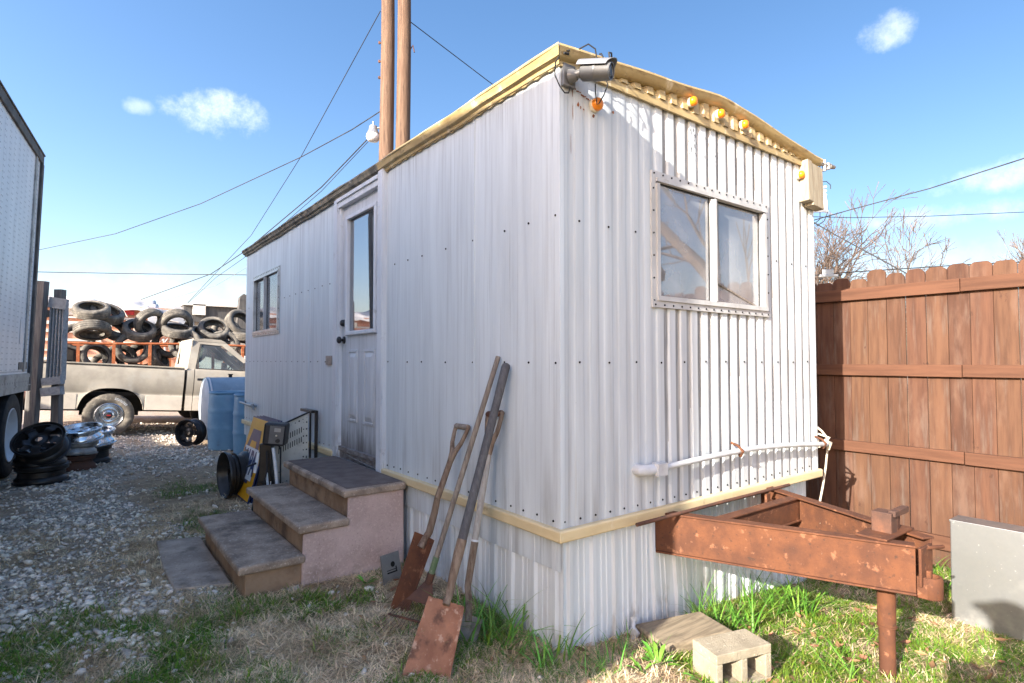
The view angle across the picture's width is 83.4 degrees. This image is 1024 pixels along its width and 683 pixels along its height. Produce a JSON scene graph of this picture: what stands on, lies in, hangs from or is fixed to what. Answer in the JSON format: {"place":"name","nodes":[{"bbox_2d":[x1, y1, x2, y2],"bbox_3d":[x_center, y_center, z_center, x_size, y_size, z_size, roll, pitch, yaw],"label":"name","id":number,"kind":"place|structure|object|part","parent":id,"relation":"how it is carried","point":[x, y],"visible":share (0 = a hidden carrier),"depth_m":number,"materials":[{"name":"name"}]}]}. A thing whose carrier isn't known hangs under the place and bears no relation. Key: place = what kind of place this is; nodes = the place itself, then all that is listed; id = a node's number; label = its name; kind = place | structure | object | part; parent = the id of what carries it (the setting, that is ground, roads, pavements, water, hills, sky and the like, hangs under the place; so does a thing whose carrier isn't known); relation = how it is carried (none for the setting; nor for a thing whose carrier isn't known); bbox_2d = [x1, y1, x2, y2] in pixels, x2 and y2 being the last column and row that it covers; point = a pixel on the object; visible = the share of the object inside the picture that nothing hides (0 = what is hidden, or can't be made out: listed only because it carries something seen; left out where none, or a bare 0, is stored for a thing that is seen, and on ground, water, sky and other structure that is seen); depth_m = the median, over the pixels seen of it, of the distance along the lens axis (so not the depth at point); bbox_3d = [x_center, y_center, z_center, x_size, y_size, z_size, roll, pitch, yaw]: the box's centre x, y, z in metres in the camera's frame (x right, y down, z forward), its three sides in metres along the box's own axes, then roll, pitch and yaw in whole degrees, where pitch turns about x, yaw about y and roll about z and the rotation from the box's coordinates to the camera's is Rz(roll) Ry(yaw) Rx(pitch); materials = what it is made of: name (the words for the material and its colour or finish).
{"place":"outdoors","nodes":[
{"label":"outdoors","id":0,"kind":"place"},
{"bbox_2d":[24,294,245,391],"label":"brick building","id":1,"kind":"structure","parent":0,"point":[132,308],"depth_m":18.91,"materials":[{"name":"brick"}]},
{"bbox_2d":[49,272,246,274],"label":"overhead wire","id":2,"kind":"object","parent":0,"point":[147,273],"visible":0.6,"depth_m":24.10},
{"bbox_2d":[157,267,246,302],"bbox_3d":[-10.646,-1.879,19.716,5.860,0.970,0.341,-1,-2,31],"label":"overhead wire","id":3,"kind":"object","parent":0,"point":[205,288],"visible":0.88,"depth_m":19.76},
{"bbox_2d":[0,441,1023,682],"bbox_3d":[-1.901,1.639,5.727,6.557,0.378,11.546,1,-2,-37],"label":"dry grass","id":4,"kind":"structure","parent":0,"point":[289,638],"depth_m":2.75,"materials":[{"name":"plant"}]},
{"bbox_2d":[0,376,1023,682],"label":"ground","id":5,"kind":"structure","parent":0,"point":[158,418],"depth_m":4.22,"materials":[{"name":"gravel"}]},
{"bbox_2d":[0,80,45,477],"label":"box trailer","id":6,"kind":"object","parent":5,"relation":"on","point":[22,155],"visible":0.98,"depth_m":6.40,"materials":[{"name":"white metal"}]},
{"bbox_2d":[11,460,70,486],"bbox_3d":[-5.129,1.432,6.267,0.508,0.190,0.508,0,-2,1],"label":"wheel rim","id":7,"kind":"object","parent":5,"relation":"on","point":[38,476],"visible":0.81,"depth_m":6.09,"materials":[{"name":"black metal"}]},
{"bbox_2d":[10,443,70,467],"bbox_3d":[-5.149,1.247,6.283,0.498,0.170,0.498,8,0,30],"label":"wheel rim","id":8,"kind":"object","parent":7,"relation":"on","point":[15,462],"visible":0.34,"depth_m":6.22,"materials":[{"name":"black metal"}]},
{"bbox_2d":[9,422,70,466],"bbox_3d":[-5.089,1.110,6.208,0.488,0.200,0.488,4,37,-9],"label":"wheel rim","id":9,"kind":"object","parent":8,"relation":"on","point":[30,434],"visible":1,"depth_m":6.17,"materials":[{"name":"black metal"}]},
{"bbox_2d":[23,281,68,442],"bbox_3d":[-6.659,0.390,8.001,0.971,2.448,0.277,0,-2,10],"label":"timber rack","id":10,"kind":"object","parent":5,"relation":"on","point":[57,313],"visible":0.83,"depth_m":7.94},
{"bbox_2d":[66,453,97,471],"bbox_3d":[-5.324,1.467,7.021,0.418,0.170,0.418,1,-2,-37],"label":"wheel rim","id":11,"kind":"object","parent":5,"relation":"on","point":[82,462],"visible":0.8,"depth_m":6.92,"materials":[{"name":"metal"}]},
{"bbox_2d":[65,440,98,455],"bbox_3d":[-5.324,1.297,7.027,0.438,0.150,0.438,0,-5,13],"label":"wheel rim","id":12,"kind":"object","parent":11,"relation":"on","point":[82,449],"visible":0.66,"depth_m":6.91,"materials":[{"name":"metal"}]},
{"bbox_2d":[58,422,103,444],"bbox_3d":[-5.313,1.134,7.066,0.472,0.150,0.472,9,12,40],"label":"wheel rim","id":13,"kind":"object","parent":12,"relation":"on","point":[89,432],"visible":0.91,"depth_m":7.06,"materials":[{"name":"silver metal"}]},
{"bbox_2d":[93,444,113,463],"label":"wheel rim","id":14,"kind":"object","parent":5,"relation":"on","point":[103,456],"visible":0.32,"depth_m":7.40,"materials":[{"name":"black metal"}]},
{"bbox_2d":[94,426,116,446],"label":"wheel rim","id":15,"kind":"object","parent":14,"relation":"on","point":[108,438],"visible":0.29,"depth_m":7.46,"materials":[{"name":"silver metal"}]},
{"bbox_2d":[23,339,244,435],"bbox_3d":[-6.569,0.878,11.594,5.280,1.856,2.320,6,-5,-37],"label":"pickup truck","id":16,"kind":"object","parent":5,"relation":"on","point":[118,396],"visible":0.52,"depth_m":10.33,"materials":[{"name":"beige metal"}]},
{"bbox_3d":[-6.718,0.764,12.701,1.088,1.277,0.381,6,-5,-37],"label":"door","id":17,"kind":"part","parent":16,"relation":"part of","materials":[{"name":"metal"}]},
{"bbox_3d":[-5.548,0.712,11.156,1.088,1.277,0.381,6,-5,-37],"label":"door","id":18,"kind":"part","parent":16,"relation":"part of","materials":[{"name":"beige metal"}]},
{"bbox_2d":[67,342,245,418],"bbox_3d":[-7.643,1.034,13.774,5.526,1.934,2.360,1,-2,-37],"label":"rack trailer","id":19,"kind":"object","parent":5,"relation":"on","point":[191,415],"visible":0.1,"depth_m":12.35,"materials":[{"name":"metal"}]},
{"bbox_2d":[67,347,81,361],"bbox_3d":[-8.979,0.318,11.731,0.453,0.395,0.285,1,-2,-37],"label":"scrap box","id":20,"kind":"object","parent":19,"relation":"on","point":[71,354],"visible":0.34,"depth_m":11.64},
{"bbox_2d":[67,323,95,349],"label":"tyre","id":21,"kind":"object","parent":19,"relation":"on","point":[70,327],"visible":0.11,"depth_m":12.13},
{"bbox_2d":[80,345,111,363],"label":"tyre","id":22,"kind":"object","parent":19,"relation":"on","point":[104,351],"visible":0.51,"depth_m":12.12,"materials":[{"name":"rubber"}]},
{"bbox_2d":[72,319,111,340],"bbox_3d":[-8.672,-0.230,11.872,0.659,0.216,0.659,2,-27,-41],"label":"tyre","id":23,"kind":"object","parent":22,"relation":"on","point":[91,330],"visible":1,"depth_m":11.78,"materials":[{"name":"rubber"}]},
{"bbox_2d":[72,300,110,319],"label":"tyre","id":24,"kind":"object","parent":23,"relation":"on","point":[81,310],"visible":0.98,"depth_m":11.78,"materials":[{"name":"rubber"}]},
{"bbox_2d":[90,353,124,363],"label":"tyre","id":25,"kind":"object","parent":19,"relation":"on","point":[96,358],"visible":0.18,"depth_m":12.35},
{"bbox_2d":[102,345,136,364],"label":"tyre","id":26,"kind":"object","parent":25,"relation":"on","point":[129,349],"visible":0.25,"depth_m":12.66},
{"bbox_2d":[108,322,123,340],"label":"tyre","id":27,"kind":"object","parent":19,"relation":"on","point":[115,335],"visible":0.19,"depth_m":12.34,"materials":[{"name":"rubber"}]},
{"bbox_2d":[89,303,124,324],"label":"tyre","id":28,"kind":"object","parent":27,"relation":"on","point":[116,316],"visible":0.55,"depth_m":12.28,"materials":[{"name":"rubber"}]},
{"bbox_2d":[115,334,149,363],"bbox_3d":[-8.214,0.139,12.431,0.685,0.685,0.225,2,-9,-41],"label":"tyre","id":29,"kind":"object","parent":19,"relation":"on","point":[120,355],"visible":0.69,"depth_m":12.28,"materials":[{"name":"rubber"}]},
{"bbox_2d":[121,319,156,341],"bbox_3d":[-8.148,-0.247,12.557,0.646,0.212,0.646,2,37,-43],"label":"tyre","id":30,"kind":"object","parent":29,"relation":"on","point":[132,335],"visible":0.88,"depth_m":12.41,"materials":[{"name":"rubber"}]},
{"bbox_2d":[133,308,162,334],"bbox_3d":[-8.019,-0.422,12.723,0.212,0.646,0.646,30,10,23],"label":"tyre","id":31,"kind":"object","parent":30,"relation":"on","point":[141,317],"visible":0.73,"depth_m":12.51,"materials":[{"name":"rubber"}]},
{"bbox_2d":[126,342,161,365],"bbox_3d":[-8.264,0.334,12.889,0.678,0.678,0.223,1,-17,-22],"label":"tyre","id":32,"kind":"object","parent":19,"relation":"on","point":[136,348],"visible":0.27,"depth_m":12.81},
{"bbox_2d":[151,345,169,365],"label":"tyre","id":33,"kind":"object","parent":19,"relation":"on","point":[156,360],"visible":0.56,"depth_m":12.69,"materials":[{"name":"rubber"}]},
{"bbox_2d":[151,332,180,357],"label":"tyre","id":34,"kind":"object","parent":33,"relation":"on","point":[162,352],"visible":0.27,"depth_m":12.99,"materials":[{"name":"rubber"}]},
{"bbox_2d":[175,336,206,361],"bbox_3d":[-7.200,0.194,12.896,0.633,0.633,0.208,0,-12,-11],"label":"tyre","id":35,"kind":"object","parent":19,"relation":"on","point":[203,353],"visible":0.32,"depth_m":12.84,"materials":[{"name":"rubber"}]},
{"bbox_2d":[161,323,193,338],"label":"tyre","id":36,"kind":"object","parent":35,"relation":"on","point":[175,330],"visible":0.94,"depth_m":12.71,"materials":[{"name":"rubber"}]},
{"bbox_2d":[159,309,193,328],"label":"tyre","id":37,"kind":"object","parent":36,"relation":"on","point":[166,317],"visible":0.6,"depth_m":12.78,"materials":[{"name":"rubber"}]},
{"bbox_2d":[168,329,201,357],"bbox_3d":[-7.316,0.074,12.887,0.685,0.685,0.225,0,-14,-13],"label":"tyre","id":38,"kind":"object","parent":35,"relation":"on","point":[174,351],"visible":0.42,"depth_m":12.75,"materials":[{"name":"rubber"}]},
{"bbox_2d":[207,330,239,360],"bbox_3d":[-6.764,0.094,13.467,0.711,0.711,0.233,1,-17,-31],"label":"tyre","id":39,"kind":"object","parent":19,"relation":"on","point":[233,337],"visible":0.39,"depth_m":13.49,"materials":[{"name":"rubber"}]},
{"bbox_2d":[193,325,215,338],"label":"tyre","id":40,"kind":"object","parent":39,"relation":"on","point":[208,329],"visible":0.17,"depth_m":13.63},
{"bbox_2d":[197,317,229,340],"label":"tyre","id":41,"kind":"object","parent":40,"relation":"on","point":[204,323],"visible":0.91,"depth_m":13.42,"materials":[{"name":"rubber"}]},
{"bbox_2d":[228,338,245,355],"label":"tyre","id":42,"kind":"object","parent":19,"relation":"on","point":[231,341],"visible":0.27,"depth_m":13.51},
{"bbox_2d":[229,332,245,340],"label":"tyre","id":43,"kind":"object","parent":42,"relation":"on","point":[240,336],"visible":0.27,"depth_m":13.57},
{"bbox_2d":[225,309,245,332],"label":"tyre","id":44,"kind":"object","parent":43,"relation":"on","point":[229,319],"visible":0.56,"depth_m":13.66,"materials":[{"name":"rubber"}]},
{"bbox_2d":[175,418,206,446],"bbox_3d":[-5.018,1.418,8.973,0.418,0.418,0.200,0,-2,13],"label":"wheel rim","id":45,"kind":"object","parent":5,"relation":"on","point":[181,434],"visible":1,"depth_m":8.94,"materials":[{"name":"black metal"}]},
{"bbox_2d":[156,536,230,592],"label":"concrete slab","id":46,"kind":"structure","parent":5,"relation":"on","point":[192,563],"depth_m":3.65,"materials":[{"name":"concrete"}]},
{"bbox_2d":[199,374,244,439],"bbox_3d":[-4.483,1.155,10.140,1.790,1.175,1.060,1,-2,-37],"label":"storage tank","id":47,"kind":"object","parent":5,"relation":"on","point":[230,382],"visible":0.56,"depth_m":9.54,"materials":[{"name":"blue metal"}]},
{"bbox_2d":[207,390,244,450],"bbox_3d":[-4.303,1.191,8.732,0.590,0.868,0.590,1,-2,-37],"label":"plastic barrel","id":48,"kind":"object","parent":5,"relation":"on","point":[220,419],"visible":0.58,"depth_m":8.47,"materials":[{"name":"plastic"}]},
{"bbox_2d":[216,449,248,498],"bbox_3d":[-2.711,1.298,5.643,0.230,0.452,0.452,2,-3,-43],"label":"wheel rim","id":49,"kind":"object","parent":5,"relation":"on","point":[231,471],"visible":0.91,"depth_m":5.60,"materials":[{"name":"black metal"}]},
{"bbox_2d":[232,393,245,454],"bbox_3d":[-3.713,1.186,8.300,0.590,0.868,0.590,1,-2,-22],"label":"plastic barrel","id":50,"kind":"object","parent":5,"relation":"on","point":[239,438],"visible":0.3,"depth_m":8.04,"materials":[{"name":"plastic"}]},
{"bbox_2d":[236,416,268,503],"bbox_3d":[-2.542,1.129,5.601,0.212,0.743,0.680,1,-2,-37],"label":"shop sign","id":51,"kind":"object","parent":5,"relation":"on","point":[254,440],"visible":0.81,"depth_m":5.54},
{"bbox_2d":[249,416,272,502],"bbox_3d":[-2.518,1.129,5.619,0.212,0.743,0.680,1,-2,-37],"label":"shop sign","id":52,"kind":"object","parent":5,"relation":"on","point":[251,498],"visible":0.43,"depth_m":5.34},
{"bbox_2d":[246,421,289,510],"bbox_3d":[-1.980,1.067,4.668,0.297,0.822,0.207,0,-2,-9],"label":"battery charger","id":53,"kind":"object","parent":5,"relation":"on","point":[275,433],"visible":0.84,"depth_m":4.62,"materials":[{"name":"black plastic"}]},
{"bbox_2d":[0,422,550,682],"bbox_3d":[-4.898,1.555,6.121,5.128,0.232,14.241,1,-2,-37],"label":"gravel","id":54,"kind":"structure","parent":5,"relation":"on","point":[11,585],"depth_m":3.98,"materials":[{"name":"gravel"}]},
{"bbox_2d":[273,411,309,482],"bbox_3d":[-1.913,1.050,4.928,0.017,0.874,0.384,-1,-2,38],"label":"perforated panel","id":55,"kind":"object","parent":5,"relation":"on","point":[295,447],"visible":0.3,"depth_m":4.98,"materials":[{"name":"metal"}]},
{"bbox_2d":[198,456,405,597],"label":"concrete steps","id":56,"kind":"structure","parent":5,"relation":"on","point":[314,520],"depth_m":3.62,"materials":[{"name":"concrete"},{"name":"stucco"}]},
{"bbox_2d":[355,575,376,586],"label":"broadleaf weed","id":57,"kind":"object","parent":5,"relation":"on","point":[363,581],"visible":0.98,"depth_m":3.41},
{"bbox_2d":[378,0,394,160],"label":"utility pole","id":58,"kind":"object","parent":5,"relation":"on","point":[386,122],"visible":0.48,"depth_m":11.08,"materials":[{"name":"brown wood"}]},
{"bbox_2d":[39,111,379,249],"bbox_3d":[-10.096,-3.833,16.500,18.468,0.922,0.880,-1,-2,33],"label":"overhead wire","id":59,"kind":"object","parent":58,"relation":"attached to","point":[235,187],"visible":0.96,"depth_m":14.69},
{"bbox_2d":[189,11,380,300],"bbox_3d":[-7.350,-3.951,16.805,0.503,4.646,14.815,2,-3,-42],"label":"overhead wire","id":60,"kind":"object","parent":58,"relation":"attached to","point":[306,146],"visible":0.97,"depth_m":14.17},
{"bbox_2d":[366,121,378,142],"bbox_3d":[-2.660,-4.067,11.154,0.338,0.400,0.293,1,-2,-37],"label":"area light","id":61,"kind":"object","parent":58,"relation":"attached to","point":[372,134],"visible":0.94,"depth_m":11.06,"materials":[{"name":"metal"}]},
{"bbox_2d":[140,139,366,299],"bbox_3d":[-7.990,-2.748,16.327,14.809,2.156,0.635,-2,-3,42],"label":"overhead wire","id":62,"kind":"object","parent":61,"relation":"attached to","point":[277,223],"visible":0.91,"depth_m":13.98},
{"bbox_2d":[188,141,368,302],"bbox_3d":[-7.381,-2.635,16.067,0.106,2.273,13.603,2,-3,-43],"label":"overhead wire","id":63,"kind":"object","parent":61,"relation":"attached to","point":[297,211],"visible":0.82,"depth_m":13.01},
{"bbox_2d":[380,551,400,585],"bbox_3d":[-0.723,1.371,3.443,0.052,0.192,0.136,-2,-2,39],"label":"cover plate","id":64,"kind":"object","parent":5,"relation":"on","point":[390,566],"visible":0.95,"depth_m":3.44,"materials":[{"name":"metal"}]},
{"bbox_2d":[395,0,414,148],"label":"utility pole","id":65,"kind":"object","parent":5,"relation":"on","point":[403,95],"visible":0.34,"depth_m":11.07,"materials":[{"name":"brown wood"}]},
{"bbox_2d":[411,22,492,84],"bbox_3d":[0.156,-5.445,13.239,5.953,1.501,0.148,2,-3,-42],"label":"overhead wire","id":66,"kind":"object","parent":65,"relation":"attached to","point":[450,52],"visible":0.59,"depth_m":11.95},
{"bbox_2d":[390,423,470,614],"bbox_3d":[-0.437,0.947,3.109,0.427,0.976,0.133,1,-2,-32],"label":"drain spade","id":67,"kind":"object","parent":5,"relation":"on","point":[420,548],"visible":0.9,"depth_m":3.08,"materials":[{"name":"weathered wood"},{"name":"rusty steel"}]},
{"bbox_2d":[373,356,500,636],"bbox_3d":[-0.356,0.765,2.857,0.601,1.391,0.295,1,-2,-37],"label":"leaf rake","id":68,"kind":"object","parent":5,"relation":"on","point":[419,595],"visible":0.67,"depth_m":2.92,"materials":[{"name":"brown wood"}]},
{"bbox_2d":[403,363,509,679],"bbox_3d":[-0.176,0.769,2.606,0.186,1.341,0.658,-2,-3,40],"label":"flat shovel","id":69,"kind":"object","parent":5,"relation":"on","point":[433,649],"visible":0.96,"depth_m":2.48,"materials":[{"name":"brown metal"}]},
{"bbox_2d":[458,410,504,642],"bbox_3d":[-0.171,0.925,2.807,0.163,1.155,0.409,-1,-2,33],"label":"shovel","id":70,"kind":"object","parent":5,"relation":"on","point":[466,631],"visible":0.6,"depth_m":2.81,"materials":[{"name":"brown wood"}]},
{"bbox_2d":[399,576,584,660],"bbox_3d":[-0.082,1.331,2.668,0.814,0.483,0.835,1,-2,-37],"label":"grass clump","id":71,"kind":"object","parent":5,"relation":"on","point":[493,620],"visible":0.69,"depth_m":2.71,"materials":[{"name":"plant"}]},
{"bbox_2d":[0,476,1023,682],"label":"green grass","id":72,"kind":"structure","parent":5,"relation":"on","point":[797,670],"depth_m":2.79,"materials":[{"name":"plant"}]},
{"bbox_2d":[482,615,598,679],"bbox_3d":[0.129,1.323,2.536,0.578,0.211,0.554,0,-2,-10],"label":"grass clump","id":73,"kind":"object","parent":5,"relation":"on","point":[545,651],"visible":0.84,"depth_m":2.54,"materials":[{"name":"plant"}]},
{"bbox_2d":[239,42,944,678],"bbox_3d":[-0.303,0.242,5.476,2.726,3.245,7.347,1,-2,-37],"label":"office trailer","id":74,"kind":"object","parent":5,"relation":"on","point":[619,278],"visible":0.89,"depth_m":3.18,"materials":[{"name":"metal"}]},
{"bbox_3d":[-2.906,-0.451,6.809,0.076,0.752,1.192,1,-2,-37],"label":"window","id":75,"kind":"part","parent":74,"relation":"part of","materials":[{"name":"metal"}]},
{"bbox_2d":[300,408,317,457],"bbox_3d":[-1.868,1.046,5.270,0.055,0.844,0.345,1,-2,-37],"label":"handrail","id":76,"kind":"object","parent":74,"relation":"attached to","point":[315,431],"visible":0.61,"depth_m":5.16,"materials":[{"name":"black metal"}]},
{"bbox_3d":[-1.208,-0.138,4.533,0.098,2.002,0.787,1,-2,-37],"label":"door","id":77,"kind":"part","parent":74,"relation":"part of","materials":[{"name":"paint"}]},
{"bbox_2d":[554,43,616,104],"bbox_3d":[0.358,-1.266,2.706,0.281,0.265,0.258,0,-2,13],"label":"security camera","id":78,"kind":"object","parent":74,"relation":"attached to","point":[596,69],"visible":1,"depth_m":2.62,"materials":[{"name":"grey metal"}]},
{"bbox_3d":[1.178,-0.535,3.429,1.172,0.732,0.132,1,-2,-37],"label":"window","id":79,"kind":"part","parent":74,"relation":"part of","materials":[{"name":"white metal"}]},
{"bbox_2d":[635,483,789,526],"bbox_3d":[1.181,0.895,3.207,1.465,0.020,0.019,1,-2,-37],"label":"steel rod","id":80,"kind":"object","parent":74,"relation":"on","point":[649,521],"visible":1,"depth_m":3.10,"materials":[{"name":"metal"}]},
{"bbox_2d":[813,181,830,226],"bbox_3d":[9.043,-1.786,17.039,0.968,7.858,0.215,0,-2,5],"label":"service pole","id":81,"kind":"object","parent":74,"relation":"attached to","point":[825,202],"visible":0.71,"depth_m":17.12,"materials":[{"name":"white metal"}]},
{"bbox_2d":[814,222,905,273],"bbox_3d":[8.729,-2.115,13.931,0.349,2.606,3.292,2,-3,-40],"label":"overhead wire","id":82,"kind":"object","parent":81,"relation":"attached to","point":[860,248],"visible":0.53,"depth_m":14.16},
{"bbox_2d":[814,212,1021,217],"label":"overhead wire","id":83,"kind":"object","parent":81,"relation":"attached to","point":[919,216],"visible":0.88,"depth_m":18.14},
{"bbox_2d":[814,158,1023,219],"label":"overhead wire","id":84,"kind":"object","parent":81,"relation":"attached to","point":[921,190],"visible":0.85,"depth_m":14.20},
{"bbox_2d":[817,426,831,500],"bbox_3d":[2.224,1.135,4.109,0.113,1.082,0.165,-1,-2,15],"label":"hanging cord","id":85,"kind":"object","parent":74,"relation":"hanging from","point":[823,434],"visible":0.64,"depth_m":4.12,"materials":[{"name":"plastic"}]},
{"bbox_2d":[552,632,631,682],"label":"grass clump","id":86,"kind":"object","parent":5,"relation":"on","point":[601,664],"visible":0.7,"depth_m":2.48,"materials":[{"name":"plant"}]},
{"bbox_2d":[594,619,669,661],"bbox_3d":[0.553,1.402,2.650,0.314,0.137,0.372,1,-2,-37],"label":"grass clump","id":87,"kind":"object","parent":5,"relation":"on","point":[618,639],"visible":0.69,"depth_m":2.67,"materials":[{"name":"plant"}]},
{"bbox_2d":[628,617,639,638],"bbox_3d":[0.597,1.405,2.808,0.056,0.120,0.052,1,-2,-37],"label":"plastic bag","id":88,"kind":"object","parent":5,"relation":"on","point":[634,630],"visible":0.82,"depth_m":2.80,"materials":[{"name":"plastic"}]},
{"bbox_2d":[627,657,658,674],"bbox_3d":[0.556,1.400,2.470,0.122,0.057,0.125,1,-2,-37],"label":"broadleaf weed","id":89,"kind":"object","parent":5,"relation":"on","point":[639,666],"visible":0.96,"depth_m":2.48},
{"bbox_2d":[639,640,681,666],"bbox_3d":[0.664,1.401,2.558,0.185,0.080,0.133,-1,-2,22],"label":"broadleaf weed","id":90,"kind":"object","parent":5,"relation":"on","point":[659,656],"visible":0.77,"depth_m":2.57,"materials":[{"name":"plant"}]},
{"bbox_2d":[321,579,1023,682],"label":"fallen leaves","id":91,"kind":"object","parent":5,"relation":"on","point":[931,663],"visible":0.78,"depth_m":2.86,"materials":[{"name":"brown plant"}]},
{"bbox_2d":[635,612,731,654],"bbox_3d":[0.847,1.497,2.832,0.410,0.175,0.245,1,-2,-22],"label":"timber block","id":92,"kind":"object","parent":5,"relation":"on","point":[683,631],"depth_m":2.80,"materials":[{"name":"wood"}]},
{"bbox_2d":[683,673,714,682],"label":"broadleaf weed","id":93,"kind":"object","parent":5,"relation":"on","point":[694,678],"visible":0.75,"depth_m":2.40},
{"bbox_2d":[675,566,783,635],"bbox_3d":[1.160,1.416,3.109,0.723,0.302,0.692,0,-2,4],"label":"grass clump","id":94,"kind":"object","parent":5,"relation":"on","point":[731,611],"visible":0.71,"depth_m":3.11,"materials":[{"name":"plant"}]},
{"bbox_2d":[693,629,770,682],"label":"concrete block","id":95,"kind":"object","parent":5,"relation":"on","point":[740,655],"depth_m":2.46,"materials":[{"name":"concrete"}]},
{"bbox_2d":[723,570,860,619],"bbox_3d":[1.580,1.453,3.433,0.892,0.362,0.860,-1,-2,15],"label":"grass clump","id":96,"kind":"object","parent":5,"relation":"on","point":[788,589],"visible":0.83,"depth_m":3.38,"materials":[{"name":"plant"}]},
{"bbox_2d":[785,634,865,682],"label":"grass clump","id":97,"kind":"object","parent":5,"relation":"on","point":[852,675],"visible":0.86,"depth_m":2.58,"materials":[{"name":"plant"}]},
{"bbox_2d":[814,181,970,340],"bbox_3d":[15.727,-1.360,26.440,9.757,10.406,10.412,-1,-2,27],"label":"bare tree","id":98,"kind":"object","parent":5,"relation":"on","point":[827,262],"visible":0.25,"depth_m":24.52,"materials":[{"name":"brown plant"}]},
{"bbox_2d":[806,259,1023,567],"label":"board fence","id":99,"kind":"object","parent":5,"relation":"on","point":[966,340],"visible":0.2,"depth_m":4.46,"materials":[{"name":"brown wood"}]},
{"bbox_2d":[933,557,950,596],"bbox_3d":[3.021,1.636,4.044,0.855,0.266,0.834,-1,-2,23],"label":"grass clump","id":100,"kind":"object","parent":5,"relation":"on","point":[943,573],"visible":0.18,"depth_m":4.17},
{"bbox_2d":[949,515,1023,641],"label":"metal box","id":101,"kind":"object","parent":5,"relation":"on","point":[987,573],"visible":1,"depth_m":3.31,"materials":[{"name":"metal"}]},
{"bbox_2d":[991,230,1023,293],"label":"bare tree","id":102,"kind":"object","parent":5,"relation":"on","point":[1019,251],"visible":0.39,"depth_m":30.95,"materials":[{"name":"brown plant"}]},
{"bbox_2d":[0,0,1023,362],"label":"sky","id":103,"kind":"structure","parent":0,"point":[139,112],"materials":[{"name":"blue"}]},
{"bbox_2d":[815,262,1018,275],"bbox_3d":[13.997,-2.523,20.096,8.631,0.600,0.040,0,-2,0],"label":"overhead wire","id":104,"kind":"object","parent":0,"point":[895,269],"visible":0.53,"depth_m":20.08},
{"bbox_2d":[818,269,837,277],"bbox_3d":[11.055,-2.384,20.092,0.628,0.280,0.120,0,-2,0],"label":"splice box","id":105,"kind":"object","parent":104,"relation":"hanging from","point":[827,273],"visible":1,"depth_m":20.07,"materials":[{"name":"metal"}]},
{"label":"tyre","id":106,"kind":"object","parent":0,"visible":0},
{"bbox_2d":[211,319,239,343],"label":"tyre","id":107,"kind":"object","parent":106,"relation":"on","point":[215,328],"visible":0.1,"depth_m":13.99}
]}

